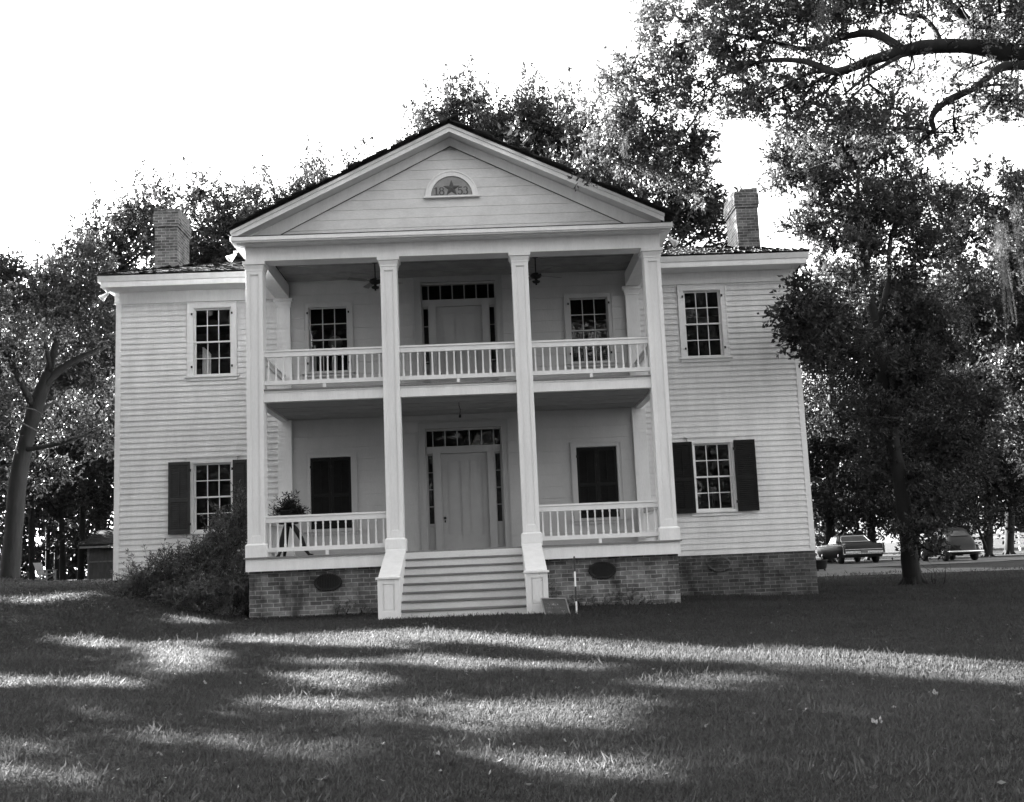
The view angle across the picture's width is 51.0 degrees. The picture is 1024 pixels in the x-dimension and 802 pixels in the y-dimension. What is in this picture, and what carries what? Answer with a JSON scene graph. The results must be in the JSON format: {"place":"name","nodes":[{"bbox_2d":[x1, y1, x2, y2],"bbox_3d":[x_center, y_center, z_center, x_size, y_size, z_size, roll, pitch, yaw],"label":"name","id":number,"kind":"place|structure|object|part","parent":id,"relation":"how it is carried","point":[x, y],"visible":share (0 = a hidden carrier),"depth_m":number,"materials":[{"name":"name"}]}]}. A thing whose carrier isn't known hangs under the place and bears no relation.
{"place":"outdoors","nodes":[
{"label":"outdoors","id":0,"kind":"place"},
{"bbox_2d":[328,336,341,347],"bbox_3d":[-4.134,-0.872,25.169,0.329,1.338,0.329,-2,-8,-2],"label":"table lamp","id":1,"kind":"object","parent":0,"point":[338,343],"visible":0.5,"depth_m":25.13,"materials":[{"name":"metal"}]},
{"bbox_2d":[0,537,1023,801],"bbox_3d":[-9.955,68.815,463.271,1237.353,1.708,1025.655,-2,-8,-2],"label":"ground","id":2,"kind":"structure","parent":0,"point":[890,549],"depth_m":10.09,"materials":[{"name":"grey plant"}]},
{"bbox_2d":[0,446,32,558],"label":"woods","id":3,"kind":"object","parent":2,"relation":"on","point":[4,471],"visible":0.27,"depth_m":56.10,"materials":[{"name":"grey plant"}]},
{"bbox_2d":[0,306,36,550],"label":"dark tree","id":4,"kind":"object","parent":2,"relation":"on","point":[1,538],"visible":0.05,"depth_m":67.17,"materials":[{"name":"grey plant"}]},
{"bbox_2d":[0,277,55,352],"bbox_3d":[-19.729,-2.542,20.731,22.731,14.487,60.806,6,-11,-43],"label":"shade oak","id":5,"kind":"object","parent":2,"relation":"on","point":[15,331],"visible":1,"depth_m":29.39,"materials":[{"name":"grey plant"}]},
{"bbox_2d":[0,376,55,562],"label":"slender tree","id":6,"kind":"object","parent":2,"relation":"on","point":[27,491],"visible":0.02,"depth_m":67.55,"materials":[{"name":"grey plant"}]},
{"bbox_2d":[0,280,70,533],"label":"dark tree","id":7,"kind":"object","parent":2,"relation":"on","point":[18,293],"visible":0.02,"depth_m":69.70,"materials":[{"name":"grey plant"}]},
{"bbox_2d":[0,387,75,579],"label":"slender tree","id":8,"kind":"object","parent":2,"relation":"on","point":[32,520],"visible":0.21,"depth_m":60.10,"materials":[{"name":"black plant"}]},
{"bbox_2d":[33,563,55,580],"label":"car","id":9,"kind":"object","parent":2,"relation":"on","point":[39,570],"visible":0.91,"depth_m":56.21,"materials":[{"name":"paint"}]},
{"bbox_2d":[28,449,77,580],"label":"slender tree","id":10,"kind":"object","parent":2,"relation":"on","point":[48,553],"visible":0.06,"depth_m":71.81,"materials":[{"name":"grey plant"}]},
{"bbox_2d":[25,376,91,580],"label":"slender tree","id":11,"kind":"object","parent":2,"relation":"on","point":[61,514],"visible":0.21,"depth_m":64.07,"materials":[{"name":"black plant"}]},
{"bbox_2d":[0,223,120,579],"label":"live oak","id":12,"kind":"object","parent":2,"relation":"on","point":[46,289],"visible":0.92,"depth_m":33.28,"materials":[{"name":"grey plant"}]},
{"bbox_2d":[21,281,100,580],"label":"dark tree","id":13,"kind":"object","parent":2,"relation":"on","point":[56,564],"depth_m":73.70,"materials":[{"name":"grey plant"}]},
{"bbox_2d":[36,395,113,579],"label":"slender tree","id":14,"kind":"object","parent":2,"relation":"on","point":[86,486],"visible":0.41,"depth_m":61.63,"materials":[{"name":"black plant"}]},
{"bbox_2d":[42,326,114,547],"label":"dark tree","id":15,"kind":"object","parent":2,"relation":"on","point":[93,533],"visible":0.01,"depth_m":70.37,"materials":[{"name":"grey plant"}]},
{"bbox_2d":[73,389,114,547],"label":"slender tree","id":16,"kind":"object","parent":2,"relation":"on","point":[96,515],"visible":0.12,"depth_m":66.20,"materials":[{"name":"grey plant"}]},
{"bbox_2d":[78,530,112,579],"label":"shed","id":17,"kind":"structure","parent":2,"relation":"on","point":[99,560],"depth_m":60.22,"materials":[{"name":"grey wood"}]},
{"bbox_2d":[14,159,198,426],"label":"shade tree","id":18,"kind":"object","parent":2,"relation":"on","point":[136,218],"visible":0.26,"depth_m":48.25,"materials":[{"name":"grey plant"}]},
{"bbox_2d":[106,480,248,616],"bbox_3d":[-6.752,3.053,21.930,3.455,2.878,2.489,-2,-8,-2],"label":"bush","id":19,"kind":"object","parent":2,"relation":"on","point":[208,561],"visible":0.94,"depth_m":21.92,"materials":[{"name":"grey plant"}]},
{"bbox_2d":[149,153,277,266],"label":"shade tree","id":20,"kind":"object","parent":2,"relation":"on","point":[212,238],"visible":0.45,"depth_m":50.63,"materials":[{"name":"grey plant"}]},
{"bbox_2d":[248,131,375,208],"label":"shade tree","id":21,"kind":"object","parent":2,"relation":"on","point":[316,176],"visible":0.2,"depth_m":54.31,"materials":[{"name":"grey plant"}]},
{"bbox_2d":[330,598,377,614],"bbox_3d":[-2.999,3.974,20.598,1.043,0.405,0.305,-2,-8,-2],"label":"weed","id":22,"kind":"object","parent":2,"relation":"on","point":[349,608],"visible":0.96,"depth_m":20.62,"materials":[{"name":"grey plant"}]},
{"bbox_2d":[94,114,818,619],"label":"plantation house","id":23,"kind":"structure","parent":2,"relation":"on","point":[622,388],"depth_m":24.30,"materials":[{"name":"paint"}]},
{"bbox_2d":[99,291,109,300],"bbox_3d":[-9.349,-2.402,24.597,0.236,0.244,0.156,3,-10,-31],"label":"flood lamp","id":24,"kind":"object","parent":23,"relation":"attached to","point":[103,297],"visible":1,"depth_m":24.54,"materials":[{"name":"white metal"}]},
{"bbox_2d":[202,347,210,373],"bbox_3d":[-7.075,-0.910,24.855,0.200,0.690,0.059,-2,-8,-2],"label":"curtain","id":25,"kind":"object","parent":23,"relation":"hanging from","point":[204,367],"visible":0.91,"depth_m":24.85,"materials":[{"name":"white fabric"}]},
{"bbox_2d":[184,301,238,380],"bbox_3d":[-6.916,-1.377,24.786,1.240,1.840,0.260,-2,-8,-2],"label":"window","id":26,"kind":"structure","parent":23,"relation":"in","point":[192,375],"depth_m":24.77,"materials":[{"name":"paint"}]},
{"bbox_2d":[184,454,239,537],"bbox_3d":[-6.766,2.147,24.271,1.260,1.830,0.260,-2,-8,-2],"label":"window","id":27,"kind":"structure","parent":23,"relation":"in","point":[207,460],"depth_m":24.29,"materials":[{"name":"paint"}]},
{"bbox_2d":[226,251,237,262],"bbox_3d":[-5.777,-2.972,22.113,0.236,0.244,0.156,3,-10,-31],"label":"flood lamp","id":28,"kind":"object","parent":23,"relation":"attached to","point":[231,257],"visible":1,"depth_m":22.06,"materials":[{"name":"white metal"}]},
{"bbox_2d":[276,522,313,556],"bbox_3d":[-4.537,2.834,21.968,0.752,0.700,0.560,-6,-9,23],"label":"plant stand","id":29,"kind":"object","parent":23,"relation":"on","point":[295,528],"visible":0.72,"depth_m":22.02,"materials":[{"name":"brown wood"}]},
{"bbox_2d":[268,490,310,515],"bbox_3d":[-4.626,2.155,22.162,1.003,0.707,0.836,-2,-8,-2],"label":"potted plant","id":30,"kind":"object","parent":29,"relation":"on","point":[289,506],"visible":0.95,"depth_m":22.05,"materials":[{"name":"grey plant"}]},
{"bbox_2d":[314,345,316,370],"bbox_3d":[-4.574,-0.972,24.921,0.055,0.660,0.059,-2,-8,-2],"label":"curtain","id":31,"kind":"object","parent":23,"relation":"hanging from","point":[315,368],"visible":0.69,"depth_m":24.90,"materials":[{"name":"white fabric"}]},
{"bbox_2d":[301,301,355,377],"bbox_3d":[-4.247,-1.425,24.854,1.240,1.770,0.260,-2,-8,-2],"label":"window","id":32,"kind":"structure","parent":23,"relation":"in","point":[307,306],"depth_m":24.85,"materials":[{"name":"paint"}]},
{"bbox_2d":[303,451,359,535],"bbox_3d":[-4.097,2.092,24.340,1.270,1.875,0.260,-2,-8,-2],"label":"window","id":33,"kind":"structure","parent":23,"relation":"in","point":[352,454],"depth_m":24.29,"materials":[{"name":"paint"}]},
{"bbox_2d":[332,345,337,370],"bbox_3d":[-4.122,-0.984,24.933,0.130,0.650,0.059,-2,-8,-2],"label":"curtain","id":34,"kind":"object","parent":23,"relation":"hanging from","point":[333,361],"visible":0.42,"depth_m":24.92,"materials":[{"name":"white fabric"}]},
{"bbox_2d":[347,262,379,290],"bbox_3d":[-2.996,-2.740,23.470,0.964,0.675,0.964,-5,-9,17],"label":"ceiling fan","id":35,"kind":"object","parent":23,"relation":"hanging from","point":[375,281],"visible":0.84,"depth_m":23.37,"materials":[{"name":"metal"}]},
{"bbox_2d":[436,306,483,382],"bbox_3d":[-1.201,-1.065,24.916,1.068,2.319,0.119,-2,-8,-2],"label":"door","id":36,"kind":"structure","parent":23,"relation":"in","point":[454,325],"depth_m":25.00,"materials":[{"name":"paint"}]},
{"bbox_2d":[441,452,490,549],"bbox_3d":[-1.059,2.279,24.428,1.068,2.194,0.119,-2,-8,-2],"label":"door","id":37,"kind":"structure","parent":23,"relation":"in","point":[464,476],"depth_m":24.45,"materials":[{"name":"paint"}]},
{"bbox_2d":[510,257,561,284],"bbox_3d":[0.520,-2.875,23.570,0.964,0.675,0.964,-5,-9,17],"label":"ceiling fan","id":38,"kind":"object","parent":23,"relation":"hanging from","point":[536,275],"visible":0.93,"depth_m":23.48,"materials":[{"name":"metal"}]},
{"bbox_2d":[563,291,617,367],"bbox_3d":[1.807,-1.658,25.026,1.240,1.770,0.260,-2,-8,-2],"label":"window","id":39,"kind":"structure","parent":23,"relation":"in","point":[607,295],"depth_m":25.02,"materials":[{"name":"paint"}]},
{"bbox_2d":[570,440,627,524],"bbox_3d":[1.956,1.860,24.512,1.270,1.875,0.260,-2,-8,-2],"label":"window","id":40,"kind":"structure","parent":23,"relation":"in","point":[573,445],"depth_m":24.46,"materials":[{"name":"paint"}]},
{"bbox_2d":[667,236,678,246],"bbox_3d":[3.361,-3.324,22.366,0.237,0.243,0.157,-5,-9,20],"label":"flood lamp","id":41,"kind":"object","parent":23,"relation":"attached to","point":[674,243],"visible":1,"depth_m":22.32,"materials":[{"name":"white metal"}]},
{"bbox_2d":[677,283,732,362],"bbox_3d":[4.471,-1.814,25.109,1.240,1.840,0.260,-2,-8,-2],"label":"window","id":42,"kind":"structure","parent":23,"relation":"in","point":[725,355],"depth_m":25.09,"materials":[{"name":"paint"}]},
{"bbox_2d":[684,434,741,516],"bbox_3d":[4.621,1.710,24.595,1.260,1.830,0.260,-2,-8,-2],"label":"window","id":43,"kind":"structure","parent":23,"relation":"in","point":[716,440],"depth_m":24.60,"materials":[{"name":"paint"}]},
{"bbox_2d":[387,54,556,160],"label":"shade tree","id":44,"kind":"object","parent":2,"relation":"on","point":[474,105],"visible":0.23,"depth_m":52.28,"materials":[{"name":"grey plant"}]},
{"bbox_2d":[0,377,1023,579],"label":"woods","id":45,"kind":"object","parent":2,"relation":"on","point":[71,566],"visible":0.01,"depth_m":100.37,"materials":[{"name":"black plant"}]},
{"bbox_2d":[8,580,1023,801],"bbox_3d":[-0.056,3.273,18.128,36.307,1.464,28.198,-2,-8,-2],"label":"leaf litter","id":46,"kind":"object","parent":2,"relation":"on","point":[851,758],"visible":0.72,"depth_m":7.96,"materials":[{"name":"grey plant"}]},
{"bbox_2d":[539,574,558,597],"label":"weed","id":47,"kind":"object","parent":2,"relation":"on","point":[553,581],"visible":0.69,"depth_m":18.97,"materials":[{"name":"grey plant"}]},
{"bbox_2d":[541,598,569,615],"bbox_3d":[0.758,3.579,18.558,0.490,0.349,0.465,-2,-8,-2],"label":"slate board","id":48,"kind":"object","parent":2,"relation":"on","point":[554,605],"visible":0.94,"depth_m":18.61,"materials":[{"name":"grey stone"}]},
{"bbox_2d":[479,59,633,192],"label":"shade tree","id":49,"kind":"object","parent":2,"relation":"on","point":[531,107],"visible":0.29,"depth_m":51.95,"materials":[{"name":"grey plant"}]},
{"bbox_2d":[573,556,577,613],"bbox_3d":[1.106,3.215,18.695,0.035,1.018,0.031,-2,-8,-2],"label":"ranging pole","id":50,"kind":"object","parent":2,"relation":"on","point":[575,584],"visible":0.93,"depth_m":18.69,"materials":[{"name":"white wood"}]},
{"bbox_2d":[568,593,620,606],"bbox_3d":[1.576,3.849,20.754,1.049,0.381,0.294,-2,-8,-2],"label":"weed","id":51,"kind":"object","parent":2,"relation":"on","point":[592,597],"visible":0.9,"depth_m":20.75,"materials":[{"name":"grey plant"}]},
{"bbox_2d":[611,586,660,604],"bbox_3d":[2.391,3.795,20.747,1.014,0.435,0.334,-2,-8,-2],"label":"weed","id":52,"kind":"object","parent":2,"relation":"on","point":[644,599],"visible":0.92,"depth_m":20.76,"materials":[{"name":"grey plant"}]},
{"bbox_2d":[543,115,741,246],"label":"shade tree","id":53,"kind":"object","parent":2,"relation":"on","point":[684,227],"visible":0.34,"depth_m":46.27,"materials":[{"name":"grey plant"}]},
{"bbox_2d":[637,775,651,782],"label":"fallen leaf","id":54,"kind":"object","parent":2,"relation":"on","point":[640,777],"visible":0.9,"depth_m":5.98,"materials":[{"name":"grey plant"}]},
{"bbox_2d":[567,0,1023,218],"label":"live oak","id":55,"kind":"object","parent":2,"relation":"on","point":[981,40],"visible":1,"depth_m":19.64,"materials":[{"name":"grey plant"}]},
{"bbox_2d":[618,135,629,168],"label":"hanging moss","id":56,"kind":"object","parent":55,"relation":"hanging from","point":[624,156],"visible":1,"depth_m":20.15,"materials":[{"name":"grey plant"}]},
{"bbox_2d":[671,96,684,139],"bbox_3d":[3.123,-5.274,20.050,0.230,0.915,0.283,-2,-8,-2],"label":"hanging moss","id":57,"kind":"object","parent":55,"relation":"hanging from","point":[677,111],"visible":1,"depth_m":20.05,"materials":[{"name":"grey plant"}]},
{"bbox_2d":[758,60,769,98],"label":"hanging moss","id":58,"kind":"object","parent":55,"relation":"hanging from","point":[763,72],"visible":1,"depth_m":19.66,"materials":[{"name":"grey plant"}]},
{"bbox_2d":[812,1,833,45],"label":"hanging moss","id":59,"kind":"object","parent":55,"relation":"hanging from","point":[823,20],"visible":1,"depth_m":18.57,"materials":[{"name":"grey plant"}]},
{"bbox_2d":[800,258,905,562],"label":"dark tree","id":60,"kind":"object","parent":2,"relation":"on","point":[833,440],"visible":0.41,"depth_m":65.09,"materials":[{"name":"black plant"}]},
{"bbox_2d":[806,263,944,559],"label":"dark tree","id":61,"kind":"object","parent":2,"relation":"on","point":[873,537],"visible":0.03,"depth_m":68.36,"materials":[{"name":"grey plant"}]},
{"bbox_2d":[755,105,1016,585],"bbox_3d":[9.068,-1.831,27.825,11.146,13.422,4.602,5,-11,-40],"label":"water oak","id":62,"kind":"object","parent":2,"relation":"on","point":[861,218],"visible":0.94,"depth_m":27.79,"materials":[{"name":"grey plant"}]},
{"bbox_2d":[848,262,983,558],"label":"dark tree","id":63,"kind":"object","parent":2,"relation":"on","point":[916,497],"visible":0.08,"depth_m":65.55,"materials":[{"name":"black plant"}]},
{"bbox_2d":[893,261,1021,555],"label":"dark tree","id":64,"kind":"object","parent":2,"relation":"on","point":[997,519],"visible":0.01,"depth_m":71.03,"materials":[{"name":"grey plant"}]},
{"bbox_2d":[903,267,1023,556],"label":"dark tree","id":65,"kind":"object","parent":2,"relation":"on","point":[1011,490],"visible":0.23,"depth_m":61.31,"materials":[{"name":"black plant"}]},
{"bbox_2d":[923,149,1023,484],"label":"live oak","id":66,"kind":"object","parent":2,"relation":"on","point":[1005,367],"visible":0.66,"depth_m":34.13,"materials":[{"name":"grey plant"}]},
{"bbox_2d":[960,284,975,349],"bbox_3d":[13.725,-2.428,32.370,0.594,2.344,0.260,-5,-9,14],"label":"hanging moss","id":67,"kind":"object","parent":66,"relation":"hanging from","point":[963,329],"visible":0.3,"depth_m":32.33,"materials":[{"name":"black plant"}]},
{"bbox_2d":[991,222,1016,344],"bbox_3d":[14.781,-3.528,32.033,0.640,3.862,0.452,-2,-8,-2],"label":"hanging moss","id":68,"kind":"object","parent":66,"relation":"hanging from","point":[1002,261],"visible":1,"depth_m":32.09,"materials":[{"name":"grey plant"}]},
{"bbox_2d":[1009,198,1023,287],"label":"hanging moss","id":69,"kind":"object","parent":66,"relation":"hanging from","point":[1017,242],"visible":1,"depth_m":32.09,"materials":[{"name":"grey plant"}]},
{"bbox_2d":[938,256,1023,554],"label":"dark tree","id":70,"kind":"object","parent":2,"relation":"on","point":[1008,544],"visible":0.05,"depth_m":67.45,"materials":[{"name":"grey plant"}]},
{"bbox_2d":[972,532,1023,549],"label":"board fence","id":71,"kind":"object","parent":2,"relation":"on","point":[1015,539],"visible":0.25,"depth_m":83.54,"materials":[{"name":"paint"}]},
{"bbox_2d":[0,0,1023,575],"label":"sky","id":72,"kind":"structure","parent":0,"point":[93,90],"materials":[{"name":"white"}]},
{"bbox_2d":[816,560,827,570],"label":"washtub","id":73,"kind":"object","parent":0,"point":[821,564],"visible":0.62,"depth_m":44.87,"materials":[{"name":"metal"}]},
{"bbox_2d":[817,567,1023,576],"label":"driveway","id":74,"kind":"structure","parent":0,"point":[838,571],"depth_m":40.07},
{"bbox_2d":[826,556,1023,568],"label":"parking ground","id":75,"kind":"structure","parent":0,"point":[879,564],"depth_m":52.68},
{"bbox_2d":[817,534,884,563],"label":"sedan","id":76,"kind":"object","parent":75,"relation":"on","point":[856,547],"visible":0.96,"depth_m":57.73,"materials":[{"name":"paint"}]},
{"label":"rear window","id":77,"kind":"part","parent":76,"relation":"part of","materials":[{"name":"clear glass"}]},
{"bbox_2d":[918,527,984,560],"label":"car","id":78,"kind":"object","parent":75,"relation":"on","point":[962,537],"visible":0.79,"depth_m":52.49,"materials":[{"name":"paint"}]},
{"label":"rear window","id":79,"kind":"part","parent":78,"relation":"part of","materials":[{"name":"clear glass"}]},
{"bbox_2d":[918,560,950,583],"bbox_3d":[10.422,4.223,26.570,0.642,0.751,0.672,1,-9,-24],"label":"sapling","id":80,"kind":"object","parent":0,"point":[935,574],"visible":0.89,"depth_m":26.50,"materials":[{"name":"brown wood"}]}
]}

